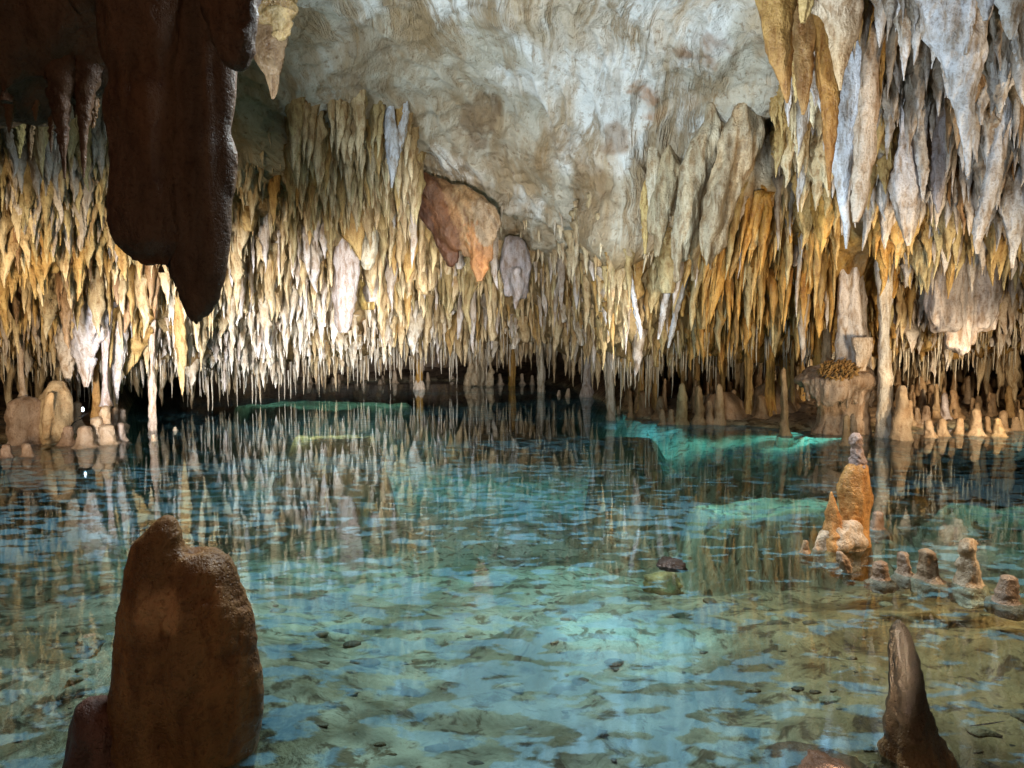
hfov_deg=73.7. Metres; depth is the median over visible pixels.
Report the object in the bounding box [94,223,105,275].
stalactite
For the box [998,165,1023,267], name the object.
stalactite
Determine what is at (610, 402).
column
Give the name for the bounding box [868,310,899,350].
stalactite
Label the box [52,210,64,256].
stalactite
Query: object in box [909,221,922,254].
stalactite
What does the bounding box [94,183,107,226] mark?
stalactite
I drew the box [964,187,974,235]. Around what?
stalactite
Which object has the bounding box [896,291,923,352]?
stalactite
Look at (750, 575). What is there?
pool floor
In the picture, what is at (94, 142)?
stalactite
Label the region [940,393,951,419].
stalagmite
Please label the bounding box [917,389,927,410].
stalagmite
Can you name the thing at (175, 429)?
stalagmite
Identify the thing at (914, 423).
stalagmite
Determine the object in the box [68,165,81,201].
stalactite
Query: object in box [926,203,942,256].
stalactite
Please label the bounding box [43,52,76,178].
stalactite
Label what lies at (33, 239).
stalactite
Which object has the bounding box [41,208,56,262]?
stalactite
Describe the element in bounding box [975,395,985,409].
stalagmite
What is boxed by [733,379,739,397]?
column
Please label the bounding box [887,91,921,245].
stalactite
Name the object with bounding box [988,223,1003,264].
stalactite
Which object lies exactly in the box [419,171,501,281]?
drapery
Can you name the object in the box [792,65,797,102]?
stalactite
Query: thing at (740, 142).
drapery
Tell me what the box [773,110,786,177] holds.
stalactite
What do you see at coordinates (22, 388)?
column
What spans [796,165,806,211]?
stalactite
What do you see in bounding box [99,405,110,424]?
stalagmite
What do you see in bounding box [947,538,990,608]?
stalagmite
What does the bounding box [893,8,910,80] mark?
stalactite
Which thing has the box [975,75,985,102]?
stalactite
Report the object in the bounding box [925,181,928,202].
stalactite
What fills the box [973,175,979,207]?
stalactite
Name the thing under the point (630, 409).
stalagmite
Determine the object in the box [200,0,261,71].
stalactite
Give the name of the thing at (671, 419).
stalagmite
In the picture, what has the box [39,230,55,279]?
stalactite
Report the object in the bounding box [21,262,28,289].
stalactite
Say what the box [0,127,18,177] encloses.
stalactite
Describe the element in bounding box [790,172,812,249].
stalactite
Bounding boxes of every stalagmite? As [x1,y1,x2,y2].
[0,396,42,449]
[0,444,16,466]
[15,443,40,465]
[54,426,75,449]
[62,515,263,767]
[68,425,103,456]
[73,401,84,433]
[90,416,103,443]
[97,424,125,453]
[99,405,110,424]
[111,407,118,426]
[114,409,129,433]
[115,423,131,449]
[147,434,161,447]
[170,427,180,436]
[305,375,313,383]
[391,370,399,382]
[425,372,429,380]
[497,373,503,384]
[519,373,525,383]
[529,375,534,384]
[565,388,570,395]
[616,406,622,420]
[623,382,633,409]
[623,395,633,409]
[625,390,635,426]
[632,368,637,393]
[633,383,636,403]
[634,391,649,419]
[647,400,653,414]
[650,396,668,420]
[655,409,667,431]
[659,380,673,395]
[662,379,667,410]
[667,409,675,429]
[674,383,690,428]
[686,370,689,396]
[688,368,692,395]
[690,385,707,428]
[691,379,697,413]
[701,378,706,389]
[705,400,713,426]
[706,382,709,398]
[712,370,719,393]
[713,384,726,425]
[726,381,731,391]
[729,367,733,389]
[752,395,770,418]
[753,368,761,386]
[761,367,765,383]
[775,367,793,447]
[788,383,798,410]
[796,392,803,402]
[798,540,812,563]
[811,432,873,580]
[836,414,850,455]
[836,551,854,585]
[850,413,857,433]
[863,560,899,593]
[870,511,893,542]
[873,619,959,767]
[885,385,915,448]
[890,551,913,589]
[893,367,900,391]
[901,368,908,385]
[908,385,916,405]
[909,400,916,425]
[909,548,950,598]
[912,392,915,409]
[913,407,923,427]
[915,377,922,400]
[917,375,927,399]
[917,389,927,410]
[917,420,939,444]
[920,405,934,426]
[926,367,937,384]
[927,384,940,401]
[929,393,942,417]
[931,384,940,416]
[931,410,947,423]
[936,418,951,440]
[939,388,946,398]
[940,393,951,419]
[943,372,948,395]
[947,368,952,388]
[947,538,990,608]
[948,373,959,398]
[949,389,965,419]
[950,417,965,436]
[953,409,958,418]
[954,366,962,381]
[959,377,964,394]
[961,363,968,377]
[961,376,973,403]
[962,408,989,441]
[968,397,974,413]
[969,357,976,380]
[971,371,976,388]
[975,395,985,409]
[975,403,982,415]
[981,383,996,404]
[983,416,991,435]
[983,574,1023,620]
[985,392,990,411]
[986,393,998,415]
[986,406,993,416]
[988,418,1009,444]
[989,369,996,393]
[998,410,1015,436]
[1000,387,1006,398]
[1005,385,1015,417]
[1010,416,1022,430]
[1015,400,1018,414]
[1016,400,1020,416]
[1017,387,1023,396]
[1018,409,1023,430]
[1019,363,1023,388]
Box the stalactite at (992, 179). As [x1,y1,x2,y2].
[972,96,1012,253]
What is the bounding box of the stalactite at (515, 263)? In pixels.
[499,235,531,308]
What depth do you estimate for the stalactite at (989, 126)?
7.04 m
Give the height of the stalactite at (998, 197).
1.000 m
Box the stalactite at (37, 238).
[35,225,40,249]
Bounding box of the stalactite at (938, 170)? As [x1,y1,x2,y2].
[930,106,946,212]
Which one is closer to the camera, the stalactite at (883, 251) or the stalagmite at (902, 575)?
the stalagmite at (902, 575)
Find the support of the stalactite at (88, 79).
hanging from the rock overhang
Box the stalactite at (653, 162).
[645,146,660,208]
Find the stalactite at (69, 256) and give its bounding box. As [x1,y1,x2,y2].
[62,233,73,262]
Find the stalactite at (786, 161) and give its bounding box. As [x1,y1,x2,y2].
[780,130,794,187]
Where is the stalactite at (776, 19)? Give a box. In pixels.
[755,0,796,102]
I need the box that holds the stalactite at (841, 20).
[811,0,863,90]
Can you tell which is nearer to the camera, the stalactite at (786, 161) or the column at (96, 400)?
the stalactite at (786, 161)
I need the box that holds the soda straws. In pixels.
[0,312,1023,410]
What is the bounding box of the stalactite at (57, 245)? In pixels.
[54,201,64,261]
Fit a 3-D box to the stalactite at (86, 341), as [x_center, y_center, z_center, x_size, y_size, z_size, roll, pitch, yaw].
[-5.900,-0.751,9.575,0.509,1.591,0.521,2,4,34]
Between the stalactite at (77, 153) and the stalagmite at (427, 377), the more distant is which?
the stalagmite at (427, 377)
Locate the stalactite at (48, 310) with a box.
[37,273,57,339]
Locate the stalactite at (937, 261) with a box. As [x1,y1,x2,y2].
[933,238,940,278]
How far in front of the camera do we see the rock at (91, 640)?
3.22 m
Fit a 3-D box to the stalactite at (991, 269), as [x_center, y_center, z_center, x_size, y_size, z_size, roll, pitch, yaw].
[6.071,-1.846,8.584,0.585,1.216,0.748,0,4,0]
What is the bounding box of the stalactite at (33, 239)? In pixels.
[28,210,40,242]
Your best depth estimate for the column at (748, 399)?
11.79 m
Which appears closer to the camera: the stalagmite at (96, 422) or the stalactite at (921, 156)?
the stalactite at (921, 156)
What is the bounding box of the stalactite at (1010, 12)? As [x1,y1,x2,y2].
[994,0,1023,39]
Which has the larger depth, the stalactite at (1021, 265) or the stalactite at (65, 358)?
the stalactite at (65, 358)
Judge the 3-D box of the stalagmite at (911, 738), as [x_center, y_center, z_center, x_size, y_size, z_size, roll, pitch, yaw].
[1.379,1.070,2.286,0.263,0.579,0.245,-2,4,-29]
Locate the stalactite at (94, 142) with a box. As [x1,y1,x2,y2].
[91,103,101,168]
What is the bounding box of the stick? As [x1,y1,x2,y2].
[969,721,1003,725]
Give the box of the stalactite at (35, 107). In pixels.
[32,100,40,120]
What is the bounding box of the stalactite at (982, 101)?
[975,81,989,124]
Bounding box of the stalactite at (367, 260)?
[360,227,378,269]
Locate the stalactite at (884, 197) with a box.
[876,124,899,215]
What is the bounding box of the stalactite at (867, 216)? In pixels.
[862,200,877,250]
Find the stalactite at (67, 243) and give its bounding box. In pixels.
[62,213,74,253]
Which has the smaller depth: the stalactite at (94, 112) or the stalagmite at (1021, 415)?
the stalactite at (94, 112)
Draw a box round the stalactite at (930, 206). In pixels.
[929,197,931,218]
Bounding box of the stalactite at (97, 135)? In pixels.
[93,124,105,178]
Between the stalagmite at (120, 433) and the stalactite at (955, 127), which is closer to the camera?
the stalactite at (955, 127)
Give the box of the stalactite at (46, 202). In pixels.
[40,180,53,231]
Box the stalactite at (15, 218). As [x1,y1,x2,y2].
[10,198,21,242]
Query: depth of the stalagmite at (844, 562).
4.11 m
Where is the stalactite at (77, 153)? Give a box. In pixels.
[74,126,92,191]
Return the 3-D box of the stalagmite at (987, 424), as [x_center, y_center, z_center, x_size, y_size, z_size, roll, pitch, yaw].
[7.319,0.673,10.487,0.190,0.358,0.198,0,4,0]
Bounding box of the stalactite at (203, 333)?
[199,316,208,369]
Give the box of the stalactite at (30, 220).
[28,193,37,236]
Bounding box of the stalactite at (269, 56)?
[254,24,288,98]
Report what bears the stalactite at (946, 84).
hanging from the cave ceiling
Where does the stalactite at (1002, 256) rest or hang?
hanging from the cave ceiling
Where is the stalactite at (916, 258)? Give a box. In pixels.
[906,230,923,275]
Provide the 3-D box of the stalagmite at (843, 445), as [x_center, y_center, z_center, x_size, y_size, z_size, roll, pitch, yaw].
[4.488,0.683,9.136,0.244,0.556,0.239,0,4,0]
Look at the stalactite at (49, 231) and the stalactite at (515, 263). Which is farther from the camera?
the stalactite at (515, 263)
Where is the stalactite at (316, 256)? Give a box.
[297,221,323,292]
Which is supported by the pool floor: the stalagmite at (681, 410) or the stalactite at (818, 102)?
the stalagmite at (681, 410)
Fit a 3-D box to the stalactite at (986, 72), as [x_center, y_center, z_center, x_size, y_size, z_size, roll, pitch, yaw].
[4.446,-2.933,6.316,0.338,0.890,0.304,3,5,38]
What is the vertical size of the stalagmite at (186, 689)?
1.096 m
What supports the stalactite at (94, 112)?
hanging from the rock overhang
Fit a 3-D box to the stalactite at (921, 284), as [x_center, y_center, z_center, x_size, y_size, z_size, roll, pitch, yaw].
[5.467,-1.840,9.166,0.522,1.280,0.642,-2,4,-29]
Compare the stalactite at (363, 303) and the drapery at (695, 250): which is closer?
the drapery at (695, 250)
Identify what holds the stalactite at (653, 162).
hanging from the cave ceiling
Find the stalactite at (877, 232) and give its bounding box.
[871,209,880,259]
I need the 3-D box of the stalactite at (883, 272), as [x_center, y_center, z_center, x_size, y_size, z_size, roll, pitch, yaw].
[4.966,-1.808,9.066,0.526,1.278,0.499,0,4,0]
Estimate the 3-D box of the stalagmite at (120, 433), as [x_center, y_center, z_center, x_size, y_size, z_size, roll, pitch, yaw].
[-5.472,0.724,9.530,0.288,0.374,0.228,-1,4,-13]
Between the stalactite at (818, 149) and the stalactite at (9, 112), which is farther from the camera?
the stalactite at (818, 149)
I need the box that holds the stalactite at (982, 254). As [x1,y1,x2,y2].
[978,240,986,274]
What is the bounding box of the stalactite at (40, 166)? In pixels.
[32,126,48,179]
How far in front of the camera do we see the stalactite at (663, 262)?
10.03 m
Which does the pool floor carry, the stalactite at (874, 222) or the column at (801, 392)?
the column at (801, 392)
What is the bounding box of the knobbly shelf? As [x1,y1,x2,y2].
[258,0,298,40]
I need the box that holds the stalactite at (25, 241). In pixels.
[8,205,31,269]
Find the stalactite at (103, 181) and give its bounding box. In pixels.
[97,164,107,192]
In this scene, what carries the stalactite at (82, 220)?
hanging from the cave ceiling
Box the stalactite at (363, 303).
[359,279,374,309]
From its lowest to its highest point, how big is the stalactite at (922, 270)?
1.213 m
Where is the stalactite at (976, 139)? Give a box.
[972,106,981,163]
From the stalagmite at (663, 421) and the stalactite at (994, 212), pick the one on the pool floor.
the stalagmite at (663, 421)
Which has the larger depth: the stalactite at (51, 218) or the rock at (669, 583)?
the stalactite at (51, 218)
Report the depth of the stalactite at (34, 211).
7.04 m
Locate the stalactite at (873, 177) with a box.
[867,157,877,209]
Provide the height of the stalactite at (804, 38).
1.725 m
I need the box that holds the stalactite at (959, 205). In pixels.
[955,155,972,235]
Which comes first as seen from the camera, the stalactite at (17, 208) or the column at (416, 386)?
the stalactite at (17, 208)
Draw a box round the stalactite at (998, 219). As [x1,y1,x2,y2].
[993,192,1003,250]
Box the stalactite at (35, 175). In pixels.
[24,133,43,201]
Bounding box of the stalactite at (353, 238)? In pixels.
[340,201,370,259]
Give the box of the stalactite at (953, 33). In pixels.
[914,0,993,179]
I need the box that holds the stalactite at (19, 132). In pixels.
[12,124,25,158]
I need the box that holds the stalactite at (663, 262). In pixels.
[653,227,675,293]
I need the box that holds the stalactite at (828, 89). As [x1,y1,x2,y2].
[813,14,840,189]
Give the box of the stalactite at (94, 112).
[90,98,99,127]
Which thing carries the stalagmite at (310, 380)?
on the pool floor
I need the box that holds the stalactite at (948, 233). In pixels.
[937,208,964,261]
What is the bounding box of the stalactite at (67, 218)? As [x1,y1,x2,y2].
[64,189,72,241]
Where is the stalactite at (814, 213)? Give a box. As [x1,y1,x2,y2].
[810,184,819,260]
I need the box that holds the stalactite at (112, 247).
[104,221,114,257]
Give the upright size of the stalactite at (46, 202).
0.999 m
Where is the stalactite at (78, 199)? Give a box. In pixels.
[72,182,82,213]
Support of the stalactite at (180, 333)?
hanging from the cave ceiling
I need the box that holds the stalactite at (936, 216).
[933,166,950,230]
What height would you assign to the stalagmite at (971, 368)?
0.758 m
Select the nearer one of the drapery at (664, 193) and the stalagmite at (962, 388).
the drapery at (664, 193)
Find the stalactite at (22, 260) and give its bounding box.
[20,249,25,273]
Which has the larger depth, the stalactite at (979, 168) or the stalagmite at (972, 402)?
the stalagmite at (972, 402)
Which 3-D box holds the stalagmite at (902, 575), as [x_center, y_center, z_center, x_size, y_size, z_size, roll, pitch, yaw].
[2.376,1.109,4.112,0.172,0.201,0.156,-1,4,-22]
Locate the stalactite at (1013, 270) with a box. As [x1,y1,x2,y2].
[1010,256,1017,279]
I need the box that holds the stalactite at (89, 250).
[83,223,95,268]
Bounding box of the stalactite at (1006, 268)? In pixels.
[1002,249,1010,290]
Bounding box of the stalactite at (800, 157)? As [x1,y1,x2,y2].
[789,117,810,177]
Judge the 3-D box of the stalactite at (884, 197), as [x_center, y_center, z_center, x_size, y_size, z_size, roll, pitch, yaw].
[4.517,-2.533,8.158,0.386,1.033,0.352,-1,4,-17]
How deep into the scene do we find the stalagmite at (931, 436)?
9.87 m
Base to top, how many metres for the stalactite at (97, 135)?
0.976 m
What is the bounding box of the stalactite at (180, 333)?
[170,290,187,394]
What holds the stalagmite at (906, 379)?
on the pool floor
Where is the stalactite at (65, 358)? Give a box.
[55,316,75,381]
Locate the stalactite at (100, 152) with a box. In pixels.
[97,123,103,171]
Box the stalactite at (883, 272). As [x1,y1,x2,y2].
[871,237,893,295]
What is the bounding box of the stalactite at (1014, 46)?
[1010,27,1019,70]
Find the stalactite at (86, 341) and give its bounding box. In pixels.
[70,294,118,386]
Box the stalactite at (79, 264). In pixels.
[73,248,85,288]
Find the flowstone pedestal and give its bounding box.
[794,267,877,435]
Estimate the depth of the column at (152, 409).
10.58 m
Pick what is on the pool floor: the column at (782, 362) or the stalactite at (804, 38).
the column at (782, 362)
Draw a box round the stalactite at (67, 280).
[63,253,72,288]
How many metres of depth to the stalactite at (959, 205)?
8.22 m
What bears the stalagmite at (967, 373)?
on the pool floor
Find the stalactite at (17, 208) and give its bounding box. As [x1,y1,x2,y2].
[8,175,27,234]
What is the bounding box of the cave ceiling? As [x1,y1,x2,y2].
[0,0,1023,388]
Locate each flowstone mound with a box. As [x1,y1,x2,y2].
[38,380,73,444]
[703,382,800,419]
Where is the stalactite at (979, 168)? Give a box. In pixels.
[972,144,985,195]
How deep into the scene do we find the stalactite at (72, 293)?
8.42 m
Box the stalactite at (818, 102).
[817,93,820,111]
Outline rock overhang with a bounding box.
[0,0,108,127]
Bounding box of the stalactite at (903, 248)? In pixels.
[900,241,905,257]
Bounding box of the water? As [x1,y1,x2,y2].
[0,380,1023,767]
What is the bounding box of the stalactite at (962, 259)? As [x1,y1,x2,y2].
[955,240,966,278]
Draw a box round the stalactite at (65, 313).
[59,284,74,348]
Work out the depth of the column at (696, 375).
12.40 m
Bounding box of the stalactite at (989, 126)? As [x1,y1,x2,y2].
[980,104,1000,164]
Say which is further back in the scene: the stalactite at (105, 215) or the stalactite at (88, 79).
the stalactite at (105, 215)
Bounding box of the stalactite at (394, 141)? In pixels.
[383,101,409,187]
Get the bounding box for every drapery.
[331,237,359,332]
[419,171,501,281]
[631,273,641,338]
[647,145,680,256]
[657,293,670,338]
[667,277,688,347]
[671,102,724,281]
[690,182,707,280]
[699,102,765,269]
[923,254,1006,355]
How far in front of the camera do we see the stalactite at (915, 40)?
5.88 m
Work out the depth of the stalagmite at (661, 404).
12.17 m
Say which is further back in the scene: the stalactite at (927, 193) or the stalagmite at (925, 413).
the stalagmite at (925, 413)
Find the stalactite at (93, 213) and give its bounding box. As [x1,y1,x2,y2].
[86,199,98,235]
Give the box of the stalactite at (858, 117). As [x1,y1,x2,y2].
[832,22,886,248]
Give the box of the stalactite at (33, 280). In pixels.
[27,263,37,298]
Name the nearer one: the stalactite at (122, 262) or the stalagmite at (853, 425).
the stalactite at (122, 262)
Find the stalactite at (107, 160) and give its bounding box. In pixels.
[105,138,109,174]
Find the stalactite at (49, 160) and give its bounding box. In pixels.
[44,130,54,184]
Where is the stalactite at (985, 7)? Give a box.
[976,0,993,20]
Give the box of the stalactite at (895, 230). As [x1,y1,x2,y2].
[889,220,903,268]
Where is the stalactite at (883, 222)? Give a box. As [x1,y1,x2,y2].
[879,197,892,244]
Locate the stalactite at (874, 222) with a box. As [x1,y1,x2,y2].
[872,206,878,228]
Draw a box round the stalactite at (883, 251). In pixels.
[872,230,887,269]
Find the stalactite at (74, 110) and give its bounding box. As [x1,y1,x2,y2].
[73,105,76,117]
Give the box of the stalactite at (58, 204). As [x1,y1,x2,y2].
[53,185,63,223]
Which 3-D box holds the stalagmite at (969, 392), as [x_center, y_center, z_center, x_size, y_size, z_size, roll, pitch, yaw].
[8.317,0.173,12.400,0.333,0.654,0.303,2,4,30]
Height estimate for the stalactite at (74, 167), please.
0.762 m
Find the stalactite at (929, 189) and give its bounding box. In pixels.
[928,128,932,203]
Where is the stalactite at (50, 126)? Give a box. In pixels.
[47,115,53,152]
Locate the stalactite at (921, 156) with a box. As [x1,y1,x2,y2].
[914,102,930,200]
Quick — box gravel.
[0,485,1023,767]
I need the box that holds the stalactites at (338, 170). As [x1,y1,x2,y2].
[0,0,1023,408]
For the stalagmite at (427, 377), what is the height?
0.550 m
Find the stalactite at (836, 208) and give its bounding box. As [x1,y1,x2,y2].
[831,189,839,235]
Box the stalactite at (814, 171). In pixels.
[803,139,824,210]
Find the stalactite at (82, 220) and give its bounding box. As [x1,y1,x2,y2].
[72,202,87,249]
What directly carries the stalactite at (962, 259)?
hanging from the cave ceiling
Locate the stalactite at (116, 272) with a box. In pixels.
[111,261,118,284]
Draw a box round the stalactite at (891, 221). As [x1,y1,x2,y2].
[879,209,895,248]
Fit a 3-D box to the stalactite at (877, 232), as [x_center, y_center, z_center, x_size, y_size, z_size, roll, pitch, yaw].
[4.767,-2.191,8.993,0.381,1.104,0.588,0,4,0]
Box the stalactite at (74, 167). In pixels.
[66,154,78,182]
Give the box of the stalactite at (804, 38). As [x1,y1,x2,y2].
[792,0,815,114]
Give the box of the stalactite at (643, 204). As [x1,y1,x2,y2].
[639,180,647,253]
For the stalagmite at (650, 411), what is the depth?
12.41 m
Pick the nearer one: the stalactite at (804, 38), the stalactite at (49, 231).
the stalactite at (804, 38)
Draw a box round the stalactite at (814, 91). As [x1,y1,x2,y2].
[810,69,818,105]
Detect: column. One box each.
[18,325,27,397]
[90,357,101,418]
[99,309,113,406]
[147,311,158,437]
[413,353,424,389]
[463,345,494,386]
[508,341,516,385]
[537,345,545,391]
[579,356,593,396]
[605,352,617,429]
[636,358,643,411]
[651,369,658,409]
[680,359,687,404]
[691,357,700,407]
[704,373,712,395]
[720,360,724,391]
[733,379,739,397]
[743,350,753,414]
[764,343,776,416]
[778,354,789,397]
[790,340,794,402]
[798,356,805,400]
[813,326,822,365]
[820,321,832,363]
[873,251,894,442]
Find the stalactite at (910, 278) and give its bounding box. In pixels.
[905,250,911,288]
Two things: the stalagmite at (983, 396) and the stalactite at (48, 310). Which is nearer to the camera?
the stalactite at (48, 310)
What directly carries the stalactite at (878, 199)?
hanging from the cave ceiling
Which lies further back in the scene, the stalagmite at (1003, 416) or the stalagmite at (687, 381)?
the stalagmite at (687, 381)
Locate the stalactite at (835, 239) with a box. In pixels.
[829,217,840,269]
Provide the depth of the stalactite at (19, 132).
4.88 m
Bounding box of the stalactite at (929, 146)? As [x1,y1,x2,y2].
[927,122,931,193]
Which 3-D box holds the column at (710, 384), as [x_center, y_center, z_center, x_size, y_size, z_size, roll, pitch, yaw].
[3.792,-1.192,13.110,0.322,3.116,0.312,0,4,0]
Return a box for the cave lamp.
[71,407,87,425]
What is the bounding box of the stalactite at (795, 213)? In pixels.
[791,159,808,249]
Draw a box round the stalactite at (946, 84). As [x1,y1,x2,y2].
[940,64,948,97]
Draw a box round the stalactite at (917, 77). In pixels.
[910,40,931,130]
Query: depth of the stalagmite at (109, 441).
9.16 m
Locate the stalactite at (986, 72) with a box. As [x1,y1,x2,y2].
[982,21,995,115]
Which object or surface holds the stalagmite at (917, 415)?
on the pool floor
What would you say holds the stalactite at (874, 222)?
hanging from the cave ceiling
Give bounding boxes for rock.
[75,633,105,658]
[642,571,684,596]
[656,557,688,572]
[758,741,869,767]
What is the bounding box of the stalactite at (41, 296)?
[37,282,44,306]
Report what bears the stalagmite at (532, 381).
in the water
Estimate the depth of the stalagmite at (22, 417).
9.09 m
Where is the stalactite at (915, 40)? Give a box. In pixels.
[905,0,920,64]
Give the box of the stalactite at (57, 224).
[54,216,60,234]
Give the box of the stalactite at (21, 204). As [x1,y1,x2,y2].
[8,170,25,231]
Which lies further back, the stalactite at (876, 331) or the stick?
the stalactite at (876, 331)
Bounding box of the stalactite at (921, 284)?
[918,274,922,294]
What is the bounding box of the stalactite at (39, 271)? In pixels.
[30,247,43,294]
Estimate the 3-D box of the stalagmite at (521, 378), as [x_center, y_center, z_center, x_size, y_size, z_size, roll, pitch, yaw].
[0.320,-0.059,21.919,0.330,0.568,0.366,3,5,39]
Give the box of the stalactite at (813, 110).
[809,92,817,128]
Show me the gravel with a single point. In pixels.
(828, 699)
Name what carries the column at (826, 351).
on the flowstone pedestal
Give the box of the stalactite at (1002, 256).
[997,244,1007,279]
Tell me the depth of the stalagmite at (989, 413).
11.71 m
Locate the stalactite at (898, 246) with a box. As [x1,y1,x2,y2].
[897,232,900,252]
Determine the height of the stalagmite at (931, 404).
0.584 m
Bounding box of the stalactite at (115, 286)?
[113,275,119,304]
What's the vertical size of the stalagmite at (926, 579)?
0.263 m
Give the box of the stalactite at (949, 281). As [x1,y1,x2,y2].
[945,260,954,298]
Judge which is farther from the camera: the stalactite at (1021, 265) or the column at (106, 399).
the column at (106, 399)
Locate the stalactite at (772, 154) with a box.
[771,130,785,218]
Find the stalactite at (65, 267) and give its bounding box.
[55,247,72,280]
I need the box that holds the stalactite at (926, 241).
[920,214,933,267]
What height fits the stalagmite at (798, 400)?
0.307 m
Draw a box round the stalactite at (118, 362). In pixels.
[109,318,128,403]
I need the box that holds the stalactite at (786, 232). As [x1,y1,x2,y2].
[771,151,794,243]
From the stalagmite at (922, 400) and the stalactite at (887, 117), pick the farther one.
the stalagmite at (922, 400)
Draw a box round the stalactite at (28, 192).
[22,162,34,225]
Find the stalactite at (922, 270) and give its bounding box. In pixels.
[918,243,932,292]
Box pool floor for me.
[0,359,1023,767]
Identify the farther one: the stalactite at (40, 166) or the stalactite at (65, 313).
the stalactite at (65, 313)
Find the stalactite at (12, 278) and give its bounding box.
[6,261,22,302]
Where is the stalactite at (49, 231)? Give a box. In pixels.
[43,205,54,247]
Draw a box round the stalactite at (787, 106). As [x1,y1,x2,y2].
[784,77,793,126]
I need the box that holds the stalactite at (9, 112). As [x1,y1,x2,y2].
[1,92,15,132]
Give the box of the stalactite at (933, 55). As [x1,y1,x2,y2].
[930,50,935,68]
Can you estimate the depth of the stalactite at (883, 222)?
8.63 m
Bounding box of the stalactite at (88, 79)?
[73,55,103,177]
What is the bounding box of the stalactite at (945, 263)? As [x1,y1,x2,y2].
[940,246,951,275]
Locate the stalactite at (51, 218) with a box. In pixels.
[49,200,53,229]
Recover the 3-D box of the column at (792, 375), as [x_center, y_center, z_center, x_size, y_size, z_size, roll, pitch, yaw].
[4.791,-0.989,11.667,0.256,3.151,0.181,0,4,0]
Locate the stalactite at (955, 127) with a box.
[946,98,960,148]
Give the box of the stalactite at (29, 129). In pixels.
[25,124,35,159]
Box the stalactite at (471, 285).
[461,257,477,333]
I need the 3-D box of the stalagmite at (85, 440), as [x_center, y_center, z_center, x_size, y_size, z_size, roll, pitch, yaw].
[-5.617,0.746,8.975,0.425,0.400,0.444,0,4,0]
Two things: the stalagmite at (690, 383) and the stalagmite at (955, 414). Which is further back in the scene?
the stalagmite at (690, 383)
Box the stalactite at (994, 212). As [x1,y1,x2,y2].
[986,205,997,236]
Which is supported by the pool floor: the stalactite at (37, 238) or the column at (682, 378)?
the column at (682, 378)
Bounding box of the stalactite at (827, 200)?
[821,187,831,217]
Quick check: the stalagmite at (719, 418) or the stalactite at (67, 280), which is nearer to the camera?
the stalactite at (67, 280)
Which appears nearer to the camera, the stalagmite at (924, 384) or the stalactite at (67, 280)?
the stalactite at (67, 280)
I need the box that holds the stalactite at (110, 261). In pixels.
[105,248,114,272]
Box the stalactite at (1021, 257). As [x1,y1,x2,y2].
[1016,248,1023,264]
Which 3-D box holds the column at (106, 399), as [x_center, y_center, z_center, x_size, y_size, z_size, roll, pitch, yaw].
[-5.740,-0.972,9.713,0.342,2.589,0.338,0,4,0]
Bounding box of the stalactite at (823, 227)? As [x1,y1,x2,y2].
[815,196,834,252]
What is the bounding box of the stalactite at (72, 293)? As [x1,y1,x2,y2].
[62,268,74,308]
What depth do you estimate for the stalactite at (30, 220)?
7.03 m
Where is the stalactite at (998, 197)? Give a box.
[996,137,1009,209]
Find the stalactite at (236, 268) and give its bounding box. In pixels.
[230,219,243,316]
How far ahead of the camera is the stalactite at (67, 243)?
7.60 m
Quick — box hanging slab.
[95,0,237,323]
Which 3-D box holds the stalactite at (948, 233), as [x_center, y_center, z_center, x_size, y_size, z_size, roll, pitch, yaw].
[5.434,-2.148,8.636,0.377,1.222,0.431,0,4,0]
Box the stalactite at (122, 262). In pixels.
[114,244,127,280]
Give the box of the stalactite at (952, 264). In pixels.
[950,217,965,275]
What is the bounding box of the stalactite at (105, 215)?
[104,195,111,244]
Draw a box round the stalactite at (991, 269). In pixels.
[983,233,1004,285]
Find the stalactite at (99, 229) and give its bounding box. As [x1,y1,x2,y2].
[96,214,101,240]
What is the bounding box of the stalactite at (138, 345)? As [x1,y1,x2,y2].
[123,309,157,375]
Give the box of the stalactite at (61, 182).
[58,162,66,201]
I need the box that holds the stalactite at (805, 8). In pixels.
[798,0,814,23]
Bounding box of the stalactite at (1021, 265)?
[1018,258,1023,276]
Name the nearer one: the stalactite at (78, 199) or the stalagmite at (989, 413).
the stalactite at (78, 199)
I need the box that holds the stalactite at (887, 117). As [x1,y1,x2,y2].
[881,55,903,158]
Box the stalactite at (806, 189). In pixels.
[800,176,811,211]
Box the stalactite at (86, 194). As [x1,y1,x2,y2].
[80,146,92,209]
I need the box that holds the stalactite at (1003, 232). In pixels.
[1002,229,1007,244]
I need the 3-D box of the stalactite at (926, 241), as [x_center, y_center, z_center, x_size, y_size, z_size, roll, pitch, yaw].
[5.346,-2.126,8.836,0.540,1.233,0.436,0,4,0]
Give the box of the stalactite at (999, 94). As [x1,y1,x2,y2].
[989,46,1014,112]
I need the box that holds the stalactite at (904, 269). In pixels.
[900,252,912,287]
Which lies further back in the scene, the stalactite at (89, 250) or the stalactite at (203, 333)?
the stalactite at (203, 333)
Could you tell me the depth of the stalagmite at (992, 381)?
13.49 m
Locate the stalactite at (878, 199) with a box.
[875,178,885,220]
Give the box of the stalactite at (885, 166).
[875,122,899,193]
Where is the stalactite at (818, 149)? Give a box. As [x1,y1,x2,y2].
[812,132,833,196]
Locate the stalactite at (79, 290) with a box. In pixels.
[71,256,86,300]
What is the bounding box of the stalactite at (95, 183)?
[81,177,98,218]
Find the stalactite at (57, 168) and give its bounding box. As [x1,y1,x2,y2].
[50,106,74,199]
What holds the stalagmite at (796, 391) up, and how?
on the flowstone mound at (734, 409)
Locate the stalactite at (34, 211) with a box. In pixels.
[29,185,41,234]
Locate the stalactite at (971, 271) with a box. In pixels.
[966,254,978,291]

